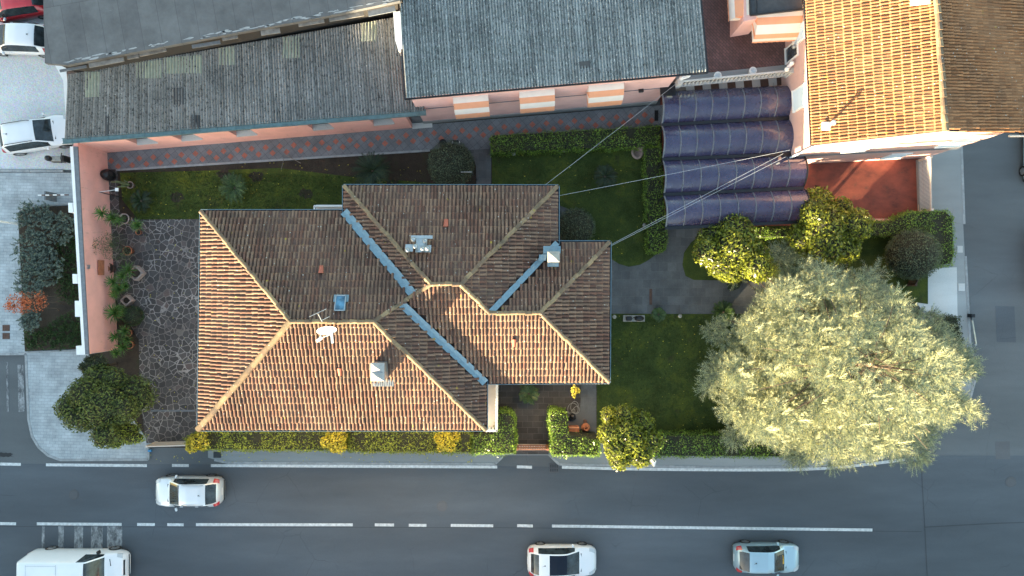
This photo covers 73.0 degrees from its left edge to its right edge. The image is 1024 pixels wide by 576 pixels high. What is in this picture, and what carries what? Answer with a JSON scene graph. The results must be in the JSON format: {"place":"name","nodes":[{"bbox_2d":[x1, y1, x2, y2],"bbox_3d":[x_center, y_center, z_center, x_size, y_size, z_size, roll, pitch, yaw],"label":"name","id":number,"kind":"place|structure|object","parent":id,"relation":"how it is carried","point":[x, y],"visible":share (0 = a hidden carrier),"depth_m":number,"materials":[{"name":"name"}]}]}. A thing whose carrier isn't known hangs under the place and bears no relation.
{"place":"outdoors","nodes":[
{"label":"outdoors","id":0,"kind":"place"},
{"bbox_2d":[55,65,74,112],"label":"yard wall","id":1,"kind":"structure","parent":0,"point":[64,75],"depth_m":38.00,"materials":[{"name":"white paint"}]},
{"bbox_2d":[0,172,146,458],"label":"pavement","id":2,"kind":"structure","parent":0,"point":[51,375],"depth_m":41.10,"materials":[{"name":"grey concrete"}]},
{"bbox_2d":[18,205,80,350],"bbox_3d":[-27.329,-0.569,41.155,3.610,0.190,8.556,-3,90,0],"label":"planting bed","id":3,"kind":"object","parent":2,"relation":"on","point":[49,314],"visible":0.42,"depth_m":41.06,"materials":[{"name":"green plant"}]},
{"bbox_2d":[16,309,41,333],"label":"rosemary bush","id":4,"kind":"object","parent":3,"relation":"on","point":[33,320],"visible":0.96,"depth_m":40.49,"materials":[{"name":"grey plant"}]},
{"bbox_2d":[11,265,48,297],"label":"rosemary bush","id":5,"kind":"object","parent":3,"relation":"on","point":[38,282],"visible":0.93,"depth_m":40.50,"materials":[{"name":"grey plant"}]},
{"bbox_2d":[10,230,52,269],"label":"rosemary bush","id":6,"kind":"object","parent":3,"relation":"on","point":[40,240],"visible":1,"depth_m":40.50,"materials":[{"name":"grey plant"}]},
{"bbox_2d":[12,198,53,237],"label":"rosemary bush","id":7,"kind":"object","parent":3,"relation":"on","point":[30,210],"visible":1,"depth_m":40.50,"materials":[{"name":"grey plant"}]},
{"bbox_2d":[3,290,63,314],"bbox_3d":[-26.805,0.794,39.066,2.229,4.090,1.337,0,90,0],"label":"autumn tree","id":8,"kind":"object","parent":3,"relation":"on","point":[24,302],"visible":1,"depth_m":37.82,"materials":[{"name":"orange plant"}]},
{"bbox_2d":[27,246,64,285],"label":"rosemary bush","id":9,"kind":"object","parent":3,"relation":"on","point":[52,252],"visible":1,"depth_m":40.50,"materials":[{"name":"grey plant"}]},
{"bbox_2d":[21,310,81,350],"bbox_3d":[-27.049,2.392,40.819,3.822,0.342,2.721,0,90,0],"label":"juniper","id":10,"kind":"object","parent":3,"relation":"on","point":[71,325],"visible":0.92,"depth_m":40.83,"materials":[{"name":"green plant"}]},
{"bbox_2d":[40,211,74,245],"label":"rosemary bush","id":11,"kind":"object","parent":3,"relation":"on","point":[66,229],"visible":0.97,"depth_m":40.50,"materials":[{"name":"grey plant"}]},
{"bbox_2d":[51,231,78,304],"bbox_3d":[-26.204,-1.137,40.817,1.942,0.351,4.470,0,90,0],"label":"juniper","id":12,"kind":"object","parent":3,"relation":"on","point":[72,254],"visible":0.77,"depth_m":40.84,"materials":[{"name":"green plant"}]},
{"bbox_2d":[109,170,198,442],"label":"patio","id":13,"kind":"structure","parent":0,"point":[168,281],"depth_m":41.08,"materials":[{"name":"grey stone"}]},
{"bbox_2d":[92,206,131,227],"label":"potted yucca","id":14,"kind":"object","parent":13,"relation":"on","point":[123,218],"visible":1,"depth_m":39.55,"materials":[{"name":"plant"}]},
{"bbox_2d":[92,229,133,260],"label":"potted shrub","id":15,"kind":"object","parent":13,"relation":"on","point":[127,250],"visible":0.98,"depth_m":39.84,"materials":[{"name":"green plant"}]},
{"bbox_2d":[103,301,126,323],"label":"potted yucca","id":16,"kind":"object","parent":13,"relation":"on","point":[118,311],"visible":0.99,"depth_m":39.81,"materials":[{"name":"plant"}]},
{"bbox_2d":[104,276,131,300],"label":"potted yucca","id":17,"kind":"object","parent":13,"relation":"on","point":[117,288],"visible":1,"depth_m":39.93,"materials":[{"name":"plant"}]},
{"bbox_2d":[107,325,132,342],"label":"potted yucca","id":18,"kind":"object","parent":13,"relation":"on","point":[126,332],"visible":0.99,"depth_m":39.95,"materials":[{"name":"plant"}]},
{"bbox_2d":[114,260,145,282],"bbox_3d":[-22.389,-0.919,40.447,1.439,1.266,1.483,0,90,0],"label":"potted dracaena","id":19,"kind":"object","parent":13,"relation":"on","point":[136,273],"visible":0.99,"depth_m":40.21,"materials":[{"name":"plant"}]},
{"bbox_2d":[145,441,185,447],"bbox_3d":[-19.769,9.121,40.502,2.757,1.196,0.120,-2,90,0],"label":"fence","id":20,"kind":"object","parent":13,"relation":"on","point":[166,444],"visible":0.69,"depth_m":40.33,"materials":[{"name":"beige paint"}]},
{"bbox_2d":[120,168,433,219],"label":"lawn","id":21,"kind":"structure","parent":0,"point":[283,172],"depth_m":41.11,"materials":[{"name":"green plant"}]},
{"bbox_2d":[130,189,154,212],"bbox_3d":[-21.744,-5.096,40.712,1.473,0.775,1.496,0,90,0],"label":"cycad","id":22,"kind":"object","parent":21,"relation":"on","point":[141,200],"visible":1,"depth_m":40.53,"materials":[{"name":"green plant"}]},
{"bbox_2d":[218,171,247,204],"bbox_3d":[-16.244,-5.809,40.597,1.798,1.006,1.874,-27,90,0],"label":"cycad","id":23,"kind":"object","parent":21,"relation":"on","point":[235,186],"visible":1,"depth_m":40.33,"materials":[{"name":"green plant"}]},
{"bbox_2d":[107,105,662,169],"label":"walkway","id":24,"kind":"structure","parent":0,"point":[476,140],"depth_m":41.07,"materials":[{"name":"grey tile"}]},
{"bbox_2d":[116,149,429,170],"bbox_3d":[-14.185,-7.582,41.120,18.672,0.130,0.120,-4,90,0],"label":"walkway edging","id":25,"kind":"object","parent":24,"relation":"on","point":[255,161],"visible":1,"depth_m":41.05,"materials":[{"name":"stone"}]},
{"bbox_2d":[469,141,490,183],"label":"path","id":26,"kind":"structure","parent":0,"point":[482,158],"depth_m":41.07,"materials":[{"name":"grey concrete"}]},
{"bbox_2d":[89,105,919,447],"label":"garden soil","id":27,"kind":"structure","parent":0,"point":[411,167],"depth_m":41.12,"materials":[{"name":"brown soil"}]},
{"bbox_2d":[77,353,116,375],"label":"evergreen shrub","id":28,"kind":"object","parent":27,"relation":"on","point":[94,360],"visible":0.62,"depth_m":38.65,"materials":[{"name":"green plant"}]},
{"bbox_2d":[52,363,159,448],"bbox_3d":[-22.434,6.293,38.816,4.482,4.578,4.227,29,90,0],"label":"evergreen tree","id":29,"kind":"object","parent":27,"relation":"on","point":[101,400],"visible":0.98,"depth_m":37.37,"materials":[{"name":"green plant"}]},
{"bbox_2d":[92,422,147,448],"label":"hedge shrub","id":30,"kind":"object","parent":27,"relation":"on","point":[130,434],"visible":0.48,"depth_m":38.83,"materials":[{"name":"green plant"}]},
{"bbox_2d":[109,335,134,358],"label":"potted yucca","id":31,"kind":"object","parent":27,"relation":"on","point":[128,344],"visible":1,"depth_m":39.95,"materials":[{"name":"plant"}]},
{"bbox_2d":[121,305,144,325],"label":"round shrub","id":32,"kind":"object","parent":27,"relation":"on","point":[132,316],"visible":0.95,"depth_m":40.41,"materials":[{"name":"green plant"}]},
{"bbox_2d":[185,432,209,453],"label":"golden shrub","id":33,"kind":"object","parent":27,"relation":"on","point":[196,442],"visible":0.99,"depth_m":38.82,"materials":[{"name":"yellow plant"}]},
{"bbox_2d":[182,431,349,453],"bbox_3d":[-13.982,8.714,40.128,9.618,2.005,1.578,0,90,0],"label":"hedge","id":34,"kind":"object","parent":27,"relation":"on","point":[259,441],"visible":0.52,"depth_m":39.44,"materials":[{"name":"green plant"}]},
{"bbox_2d":[320,432,347,453],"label":"golden shrub","id":35,"kind":"object","parent":27,"relation":"on","point":[333,442],"visible":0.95,"depth_m":38.73,"materials":[{"name":"yellow plant"}]},
{"bbox_2d":[350,151,393,183],"bbox_3d":[-8.171,-6.808,40.376,2.640,1.449,2.328,0,90,0],"label":"cycad","id":36,"kind":"object","parent":27,"relation":"on","point":[372,175],"visible":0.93,"depth_m":39.97,"materials":[{"name":"green plant"}]},
{"bbox_2d":[347,432,473,455],"bbox_3d":[-5.852,8.757,40.128,7.458,2.011,1.839,0,90,0],"label":"hedge","id":37,"kind":"object","parent":27,"relation":"on","point":[420,443],"visible":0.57,"depth_m":39.44,"materials":[{"name":"green plant"}]},
{"bbox_2d":[434,432,460,451],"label":"golden shrub","id":38,"kind":"object","parent":27,"relation":"on","point":[446,441],"visible":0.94,"depth_m":38.86,"materials":[{"name":"yellow plant"}]},
{"bbox_2d":[426,140,474,183],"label":"clipped bush","id":39,"kind":"object","parent":27,"relation":"on","point":[450,163],"visible":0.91,"depth_m":39.03,"materials":[{"name":"green plant"}]},
{"bbox_2d":[470,406,518,457],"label":"hedge","id":40,"kind":"object","parent":27,"relation":"on","point":[502,440],"visible":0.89,"depth_m":39.44,"materials":[{"name":"green plant"}]},
{"bbox_2d":[544,404,601,458],"bbox_3d":[3.571,8.321,40.152,3.309,1.961,2.998,0,90,0],"label":"hedge","id":41,"kind":"object","parent":27,"relation":"on","point":[564,441],"visible":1,"depth_m":39.44,"materials":[{"name":"green plant"}]},
{"bbox_2d":[489,123,661,157],"bbox_3d":[3.667,-8.573,40.474,10.191,1.284,1.606,-3,90,0],"label":"hedge","id":42,"kind":"object","parent":27,"relation":"on","point":[621,139],"visible":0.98,"depth_m":40.14,"materials":[{"name":"green plant"}]},
{"bbox_2d":[640,144,668,254],"bbox_3d":[8.341,-5.171,40.477,1.517,1.280,6.521,-2,90,0],"label":"hedge","id":43,"kind":"object","parent":27,"relation":"on","point":[655,240],"visible":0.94,"depth_m":40.14,"materials":[{"name":"green plant"}]},
{"bbox_2d":[651,428,806,461],"bbox_3d":[12.497,9.123,40.369,9.323,1.479,1.790,0,90,0],"label":"hedge","id":44,"kind":"object","parent":27,"relation":"on","point":[683,443],"visible":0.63,"depth_m":39.94,"materials":[{"name":"green plant"}]},
{"bbox_2d":[0,456,1023,575],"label":"road","id":45,"kind":"structure","parent":0,"point":[960,490],"depth_m":41.20,"materials":[{"name":"grey asphalt"}]},
{"bbox_2d":[6,362,121,547],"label":"crossing stripes","id":46,"kind":"object","parent":45,"relation":"on","point":[114,535],"visible":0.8,"depth_m":41.19,"materials":[{"name":"paint"}]},
{"bbox_2d":[16,546,130,575],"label":"delivery van","id":47,"kind":"object","parent":45,"relation":"on","point":[57,561],"visible":1,"depth_m":39.69,"materials":[{"name":"white paint"}]},
{"bbox_2d":[155,474,224,510],"bbox_3d":[-18.952,11.916,40.373,3.970,1.646,2.129,0,90,0],"label":"parked car","id":48,"kind":"object","parent":45,"relation":"on","point":[176,490],"visible":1,"depth_m":40.11,"materials":[{"name":"silver metal"}]},
{"bbox_2d":[0,458,904,530],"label":"road marking","id":49,"kind":"object","parent":45,"relation":"on","point":[424,525],"visible":0.9,"depth_m":41.19,"materials":[{"name":"paint"}]},
{"bbox_2d":[0,457,1023,575],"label":"tarmac joint","id":50,"kind":"object","parent":45,"relation":"on","point":[591,528],"visible":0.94,"depth_m":41.19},
{"bbox_2d":[527,541,595,575],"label":"driving car","id":51,"kind":"object","parent":45,"relation":"on","point":[577,559],"visible":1,"depth_m":40.10,"materials":[{"name":"white paint"}]},
{"bbox_2d":[732,539,798,575],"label":"driving car","id":52,"kind":"object","parent":45,"relation":"on","point":[779,556],"visible":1,"depth_m":40.13,"materials":[{"name":"silver metal"}]},
{"bbox_2d":[0,98,1023,467],"bbox_3d":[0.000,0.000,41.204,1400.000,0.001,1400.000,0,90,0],"label":"ground","id":53,"kind":"structure","parent":0,"point":[18,444],"depth_m":41.20,"materials":[{"name":"concrete"}]},
{"bbox_2d":[0,18,72,169],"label":"gravel","id":54,"kind":"structure","parent":53,"relation":"on","point":[31,87],"depth_m":41.14,"materials":[{"name":"white gravel"}]},
{"bbox_2d":[0,0,43,21],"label":"parked car","id":55,"kind":"object","parent":54,"relation":"on","point":[14,10],"visible":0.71,"depth_m":40.03,"materials":[{"name":"red paint"}]},
{"bbox_2d":[0,17,44,57],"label":"parked car","id":56,"kind":"object","parent":54,"relation":"on","point":[22,39],"visible":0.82,"depth_m":39.84,"materials":[{"name":"white paint"}]},
{"bbox_2d":[0,112,72,155],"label":"parked car","id":57,"kind":"object","parent":54,"relation":"on","point":[22,137],"visible":0.88,"depth_m":39.95,"materials":[{"name":"white paint"}]},
{"bbox_2d":[0,353,149,460],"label":"kerb","id":58,"kind":"structure","parent":53,"relation":"on","point":[59,459],"depth_m":41.09,"materials":[{"name":"concrete"}]},
{"bbox_2d":[68,143,117,354],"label":"garden wall","id":59,"kind":"structure","parent":53,"relation":"on","point":[88,166],"depth_m":39.03,"materials":[{"name":"paint"}]},
{"bbox_2d":[43,0,402,72],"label":"flat roofed building","id":60,"kind":"structure","parent":53,"relation":"on","point":[86,35],"depth_m":34.90,"materials":[{"name":"concrete"}]},
{"bbox_2d":[62,17,431,152],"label":"workshop","id":61,"kind":"structure","parent":53,"relation":"on","point":[343,79],"depth_m":37.06,"materials":[{"name":"paint"}]},
{"bbox_2d":[393,11,402,54],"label":"party wall","id":62,"kind":"structure","parent":61,"relation":"on","point":[397,27],"depth_m":35.30,"materials":[{"name":"white paint"}]},
{"bbox_2d":[409,116,431,128],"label":"step","id":63,"kind":"structure","parent":61,"relation":"in","point":[417,122],"depth_m":41.05,"materials":[{"name":"concrete"}]},
{"bbox_2d":[214,457,502,464],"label":"kerb","id":64,"kind":"structure","parent":53,"relation":"on","point":[360,463],"depth_m":41.09,"materials":[{"name":"concrete"}]},
{"bbox_2d":[195,184,611,431],"bbox_3d":[-5.278,1.412,36.940,21.699,8.520,13.433,0,90,0],"label":"villa","id":65,"kind":"object","parent":53,"relation":"on","point":[449,307],"visible":1,"depth_m":34.41,"materials":[{"name":"orange tile"}]},
{"bbox_2d":[316,326,335,342],"bbox_3d":[-8.697,2.197,32.546,0.953,1.126,0.833,0,90,0],"label":"satellite dish","id":66,"kind":"object","parent":65,"relation":"attached to","point":[327,330],"visible":1,"depth_m":32.48,"materials":[{"name":"white paint"}]},
{"bbox_2d":[398,0,708,123],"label":"pink building","id":67,"kind":"structure","parent":53,"relation":"on","point":[463,60],"depth_m":35.33,"materials":[{"name":"metal"}]},
{"bbox_2d":[551,256,976,468],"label":"kerb","id":68,"kind":"structure","parent":53,"relation":"on","point":[749,467],"depth_m":41.09,"materials":[{"name":"concrete"}]},
{"bbox_2d":[768,0,1023,163],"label":"tiled house","id":69,"kind":"structure","parent":53,"relation":"on","point":[869,80],"depth_m":33.88,"materials":[{"name":"tile"}]},
{"bbox_2d":[749,0,803,15],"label":"flat canopy","id":70,"kind":"object","parent":69,"relation":"attached to","point":[760,7],"visible":0.97,"depth_m":35.50,"materials":[{"name":"black plastic"}]},
{"bbox_2d":[751,4,802,42],"bbox_3d":[13.876,-13.847,36.280,2.350,1.160,1.520,-3,90,0],"label":"terrace awning","id":71,"kind":"object","parent":69,"relation":"attached to","point":[778,27],"visible":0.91,"depth_m":36.00,"materials":[{"name":"orange fabric"}]},
{"bbox_2d":[784,39,798,64],"bbox_3d":[15.095,-12.732,37.300,0.200,1.600,0.900,-3,90,0],"label":"window","id":72,"kind":"structure","parent":69,"relation":"in","point":[790,54],"depth_m":37.44,"materials":[{"name":"white paint"}]},
{"bbox_2d":[791,82,806,112],"bbox_3d":[15.220,-10.050,36.600,0.200,1.600,1.200,-3,90,0],"label":"window","id":73,"kind":"structure","parent":69,"relation":"in","point":[799,95],"depth_m":36.56,"materials":[{"name":"white glass"}]},
{"bbox_2d":[840,144,879,152],"bbox_3d":[18.350,-7.391,36.500,1.300,1.600,0.200,-3,90,0],"label":"window","id":74,"kind":"structure","parent":69,"relation":"in","point":[856,148],"depth_m":36.46,"materials":[{"name":"white glass"}]},
{"bbox_2d":[934,139,979,148],"bbox_3d":[23.432,-7.646,36.500,1.400,1.600,0.200,-3,90,0],"label":"window","id":75,"kind":"structure","parent":69,"relation":"in","point":[953,143],"depth_m":36.45,"materials":[{"name":"white paint"}]},
{"bbox_2d":[960,146,965,223],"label":"kerb","id":76,"kind":"structure","parent":53,"relation":"on","point":[963,193],"depth_m":41.09,"materials":[{"name":"concrete"}]},
{"bbox_2d":[498,384,596,453],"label":"patio","id":77,"kind":"structure","parent":0,"point":[531,427],"depth_m":41.07,"materials":[{"name":"tile"}]},
{"bbox_2d":[518,384,539,404],"bbox_3d":[0.988,6.217,40.669,1.322,0.862,1.221,13,90,0],"label":"cycad","id":78,"kind":"object","parent":77,"relation":"on","point":[529,393],"visible":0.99,"depth_m":40.41,"materials":[{"name":"green plant"}]},
{"bbox_2d":[516,444,548,450],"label":"street gate","id":79,"kind":"structure","parent":77,"relation":"on","point":[532,447],"depth_m":40.57,"materials":[{"name":"brown paint"}]},
{"bbox_2d":[580,384,595,411],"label":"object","id":80,"kind":"structure","parent":77,"relation":"on","point":[588,398],"depth_m":41.07,"materials":[{"name":"grey concrete"}]},
{"bbox_2d":[146,148,974,465],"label":"pavement","id":81,"kind":"structure","parent":0,"point":[946,180],"depth_m":41.10,"materials":[{"name":"concrete"}]},
{"bbox_2d":[934,314,964,347],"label":"hedge","id":82,"kind":"object","parent":81,"relation":"on","point":[952,319],"visible":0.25,"depth_m":40.14,"materials":[{"name":"green plant"}]},
{"bbox_2d":[492,149,665,266],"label":"lawn","id":83,"kind":"structure","parent":0,"point":[609,199],"depth_m":41.06,"materials":[{"name":"green plant"}]},
{"bbox_2d":[593,164,617,188],"bbox_3d":[5.496,-6.532,40.649,1.496,0.902,1.480,0,90,0],"label":"cycad","id":84,"kind":"object","parent":83,"relation":"on","point":[605,175],"visible":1,"depth_m":40.36,"materials":[{"name":"green plant"}]},
{"bbox_2d":[567,412,595,432],"bbox_3d":[4.130,8.094,41.157,1.709,0.185,1.472,0,90,0],"label":"concrete pad","id":85,"kind":"object","parent":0,"point":[590,417],"visible":0.46,"depth_m":41.06,"materials":[{"name":"grey concrete"}]},
{"bbox_2d":[560,206,767,313],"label":"path","id":86,"kind":"structure","parent":0,"point":[669,283],"depth_m":41.08,"materials":[{"name":"grey concrete"}]},
{"bbox_2d":[560,207,595,239],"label":"clipped bush","id":87,"kind":"object","parent":86,"relation":"on","point":[578,224],"visible":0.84,"depth_m":39.26,"materials":[{"name":"green plant"}]},
{"bbox_2d":[711,300,734,321],"bbox_3d":[12.413,1.424,40.716,1.369,0.768,1.431,21,90,0],"label":"cycad","id":88,"kind":"object","parent":86,"relation":"on","point":[721,308],"visible":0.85,"depth_m":40.56,"materials":[{"name":"green plant"}]},
{"bbox_2d":[672,0,793,90],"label":"roof terrace","id":89,"kind":"structure","parent":0,"point":[733,60],"depth_m":38.20,"materials":[{"name":"tile"}]},
{"bbox_2d":[730,0,756,36],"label":"stair block","id":90,"kind":"structure","parent":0,"point":[743,24],"depth_m":36.92,"materials":[{"name":"pink paint"}]},
{"bbox_2d":[727,0,748,21],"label":"terrace awning","id":91,"kind":"object","parent":90,"relation":"attached to","point":[735,10],"visible":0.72,"depth_m":36.17,"materials":[{"name":"orange fabric"}]},
{"bbox_2d":[596,314,919,432],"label":"lawn","id":92,"kind":"structure","parent":0,"point":[679,364],"depth_m":41.06,"materials":[{"name":"green plant"}]},
{"bbox_2d":[596,403,662,471],"bbox_3d":[6.400,8.169,38.914,3.665,4.381,3.720,0,90,0],"label":"magnolia tree","id":93,"kind":"object","parent":92,"relation":"on","point":[628,436],"visible":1,"depth_m":37.47,"materials":[{"name":"green plant"}]},
{"bbox_2d":[693,236,989,477],"bbox_3d":[18.239,3.804,35.636,16.517,10.941,13.655,0,90,0],"label":"cedar tree","id":94,"kind":"object","parent":92,"relation":"on","point":[933,362],"visible":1,"depth_m":35.98,"materials":[{"name":"green plant"}]},
{"bbox_2d":[660,97,923,227],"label":"driveway","id":95,"kind":"structure","parent":0,"point":[880,189],"depth_m":41.08,"materials":[{"name":"red tile"}]},
{"bbox_2d":[656,86,809,231],"bbox_3d":[12.200,-7.207,39.382,8.071,3.635,8.004,0,90,0],"label":"vaulted canopy","id":96,"kind":"object","parent":95,"relation":"on","point":[705,129],"visible":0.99,"depth_m":37.77,"materials":[{"name":"blue plastic"}]},
{"bbox_2d":[916,160,923,210],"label":"gate track","id":97,"kind":"structure","parent":95,"relation":"on","point":[918,176],"depth_m":40.85,"materials":[{"name":"metal"}]},
{"bbox_2d":[917,156,933,212],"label":"sliding gate","id":98,"kind":"structure","parent":95,"relation":"on","point":[925,179],"depth_m":40.15,"materials":[{"name":"white metal"}]},
{"bbox_2d":[682,226,927,303],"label":"lawn","id":99,"kind":"structure","parent":0,"point":[872,249],"depth_m":41.06,"materials":[{"name":"green plant"}]},
{"bbox_2d":[692,212,776,283],"bbox_3d":[12.014,-2.191,38.803,4.454,4.602,4.090,0,90,0],"label":"magnolia tree","id":100,"kind":"object","parent":99,"relation":"on","point":[731,249],"visible":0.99,"depth_m":37.24,"materials":[{"name":"green plant"}]},
{"bbox_2d":[754,226,793,240],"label":"hedge","id":101,"kind":"object","parent":99,"relation":"on","point":[773,233],"visible":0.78,"depth_m":40.04,"materials":[{"name":"green plant"}]},
{"bbox_2d":[785,185,874,265],"bbox_3d":[17.263,-3.216,38.685,4.364,4.838,4.171,36,90,0],"label":"magnolia tree","id":102,"kind":"object","parent":99,"relation":"on","point":[830,231],"visible":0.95,"depth_m":36.95,"materials":[{"name":"green plant"}]},
{"bbox_2d":[867,207,957,268],"bbox_3d":[22.430,-2.865,40.320,6.558,1.579,3.666,0,90,0],"label":"hedge","id":103,"kind":"object","parent":99,"relation":"on","point":[938,223],"visible":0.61,"depth_m":39.84,"materials":[{"name":"green plant"}]},
{"bbox_2d":[884,227,943,280],"bbox_3d":[22.873,-1.912,39.546,3.143,3.128,3.128,0,90,0],"label":"clipped bush","id":104,"kind":"object","parent":99,"relation":"on","point":[913,255],"visible":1,"depth_m":38.69,"materials":[{"name":"green plant"}]},
{"bbox_2d":[916,267,957,317],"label":"pavement","id":105,"kind":"structure","parent":0,"point":[942,288],"depth_m":41.09,"materials":[{"name":"concrete"}]},
{"bbox_2d":[933,133,1023,454],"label":"road","id":106,"kind":"structure","parent":0,"point":[993,227],"depth_m":41.20,"materials":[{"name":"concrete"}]},
{"bbox_2d":[995,306,1015,341],"bbox_3d":[29.382,2.155,41.193,1.238,0.003,2.167,0,90,0],"label":"tarmac patch","id":107,"kind":"object","parent":106,"relation":"on","point":[1005,324],"visible":1,"depth_m":41.19,"materials":[{"name":"grey asphalt"}]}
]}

